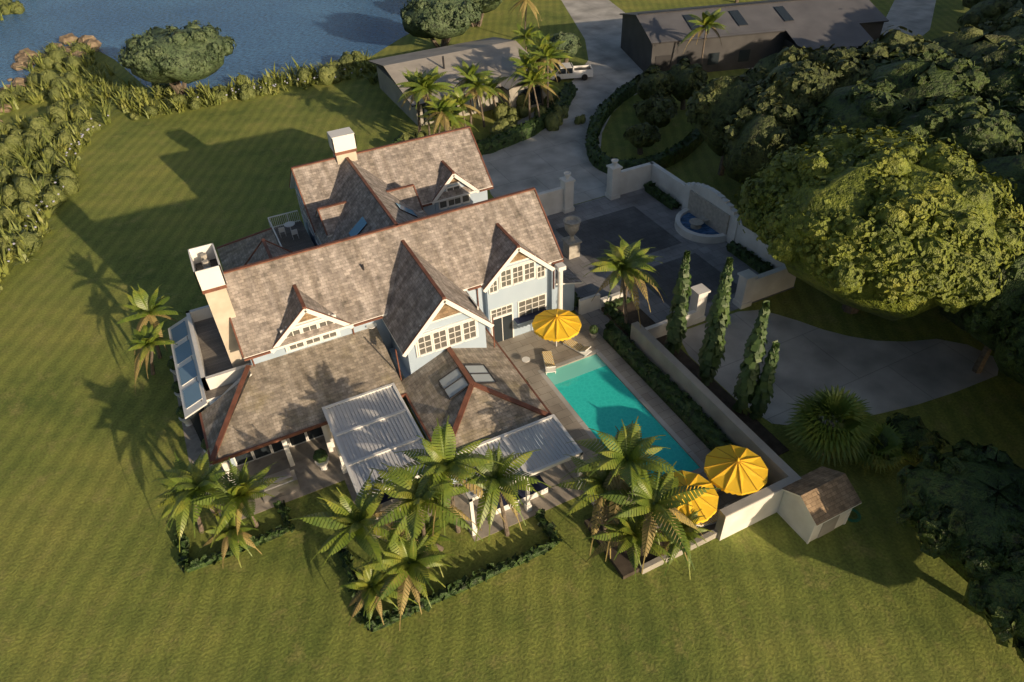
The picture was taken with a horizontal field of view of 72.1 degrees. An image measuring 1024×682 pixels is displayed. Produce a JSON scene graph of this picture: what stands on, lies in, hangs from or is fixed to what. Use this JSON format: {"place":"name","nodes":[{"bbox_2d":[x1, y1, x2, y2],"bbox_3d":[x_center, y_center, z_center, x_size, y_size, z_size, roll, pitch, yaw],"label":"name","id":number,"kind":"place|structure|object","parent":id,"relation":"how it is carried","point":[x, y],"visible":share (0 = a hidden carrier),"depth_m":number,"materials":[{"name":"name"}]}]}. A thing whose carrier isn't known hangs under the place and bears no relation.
{"place":"outdoors","nodes":[
{"label":"outdoors","id":0,"kind":"place"},
{"bbox_2d":[0,0,410,94],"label":"estuary water","id":1,"kind":"structure","parent":0,"point":[264,34],"depth_m":110.06,"materials":[{"name":"blue liquid"}]},
{"bbox_2d":[115,0,581,83],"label":"tree","id":2,"kind":"object","parent":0,"point":[193,51],"visible":0.97,"depth_m":81.73,"materials":[{"name":"green plant"}]},
{"bbox_2d":[0,0,1023,681],"bbox_3d":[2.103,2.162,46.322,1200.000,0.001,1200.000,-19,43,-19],"label":"lawn","id":3,"kind":"structure","parent":0,"point":[96,584],"depth_m":36.82,"materials":[{"name":"green plant"}]},
{"bbox_2d":[0,33,101,121],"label":"headland rocks","id":4,"kind":"object","parent":3,"relation":"on","point":[21,57],"visible":0.53,"depth_m":99.92,"materials":[{"name":"beige stone"}]},
{"bbox_2d":[0,0,378,282],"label":"flax plants","id":5,"kind":"object","parent":3,"relation":"on","point":[23,157],"visible":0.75,"depth_m":84.49,"materials":[{"name":"green plant"}]},
{"bbox_2d":[0,0,585,293],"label":"shore shrubs","id":6,"kind":"object","parent":3,"relation":"on","point":[505,115],"depth_m":77.62,"materials":[{"name":"green plant"}]},
{"bbox_2d":[7,68,361,261],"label":"agapanthus flower heads","id":7,"kind":"object","parent":6,"relation":"on","point":[100,125],"visible":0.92,"depth_m":74.73,"materials":[{"name":"blue"}]},
{"bbox_2d":[168,126,582,483],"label":"house","id":8,"kind":"structure","parent":3,"relation":"on","point":[425,275],"depth_m":42.76,"materials":[{"name":"brown wood"}]},
{"bbox_2d":[170,355,583,540],"bbox_3d":[-11.387,5.830,40.322,30.471,3.100,11.686,13,43,18],"label":"pergola","id":9,"kind":"object","parent":3,"relation":"on","point":[356,454],"visible":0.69,"depth_m":38.75,"materials":[{"name":"white wood"}]},
{"bbox_2d":[134,0,721,630],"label":"dry palm fronds","id":10,"kind":"object","parent":3,"relation":"on","point":[604,510],"visible":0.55,"depth_m":34.18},
{"bbox_2d":[368,37,554,125],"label":"guest house","id":11,"kind":"structure","parent":3,"relation":"on","point":[490,54],"depth_m":81.07,"materials":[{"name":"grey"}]},
{"bbox_2d":[173,70,774,632],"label":"hedges","id":12,"kind":"object","parent":3,"relation":"on","point":[707,432],"visible":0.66,"depth_m":44.97,"materials":[{"name":"green plant"}]},
{"bbox_2d":[116,0,908,629],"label":"palm","id":13,"kind":"object","parent":3,"relation":"on","point":[858,434],"depth_m":33.98,"materials":[{"name":"green plant"}]},
{"bbox_2d":[169,0,991,373],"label":"tree trunks","id":14,"kind":"object","parent":3,"relation":"on","point":[977,366],"visible":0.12,"depth_m":66.62,"materials":[{"name":"brown wood"}]},
{"bbox_2d":[623,0,1023,183],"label":"trees","id":15,"kind":"object","parent":14,"relation":"attached to","point":[748,121],"visible":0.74,"depth_m":61.10,"materials":[{"name":"green plant"}]},
{"bbox_2d":[734,124,1023,320],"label":"tree","id":16,"kind":"object","parent":14,"relation":"attached to","point":[882,222],"visible":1,"depth_m":39.90,"materials":[{"name":"green plant"}]},
{"bbox_2d":[498,158,861,579],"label":"courtyard","id":17,"kind":"structure","parent":3,"relation":"on","point":[603,386],"depth_m":47.26,"materials":[{"name":"stone"}]},
{"bbox_2d":[167,309,860,526],"bbox_3d":[-1.835,3.057,43.167,42.607,2.950,16.902,5,41,8],"label":"patio furniture","id":18,"kind":"object","parent":17,"relation":"on","point":[736,470],"visible":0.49,"depth_m":37.15,"materials":[{"name":"fabric"},{"name":"wood"}]},
{"bbox_2d":[664,250,780,419],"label":"cypress trees","id":19,"kind":"object","parent":3,"relation":"on","point":[750,390],"visible":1,"depth_m":41.41,"materials":[{"name":"green plant"}]},
{"bbox_2d":[620,0,888,71],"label":"barn","id":20,"kind":"structure","parent":3,"relation":"on","point":[755,34],"depth_m":86.65,"materials":[{"name":"grey"}]},
{"bbox_2d":[794,42,1023,661],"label":"trees","id":21,"kind":"object","parent":3,"relation":"on","point":[960,511],"visible":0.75,"depth_m":38.69,"materials":[{"name":"green plant"}]},
{"bbox_2d":[482,0,642,204],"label":"driveway","id":22,"kind":"structure","parent":0,"point":[545,159],"depth_m":74.52,"materials":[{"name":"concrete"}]},
{"bbox_2d":[549,62,592,81],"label":"pickup truck","id":23,"kind":"object","parent":22,"relation":"on","point":[584,72],"visible":0.81,"depth_m":86.28,"materials":[{"name":"white paint"}]},
{"bbox_2d":[682,310,997,424],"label":"driveway","id":24,"kind":"structure","parent":0,"point":[883,376],"depth_m":45.91,"materials":[{"name":"grey asphalt"}]},
{"bbox_2d":[744,0,935,68],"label":"barn driveway","id":25,"kind":"structure","parent":0,"point":[915,17],"depth_m":101.95,"materials":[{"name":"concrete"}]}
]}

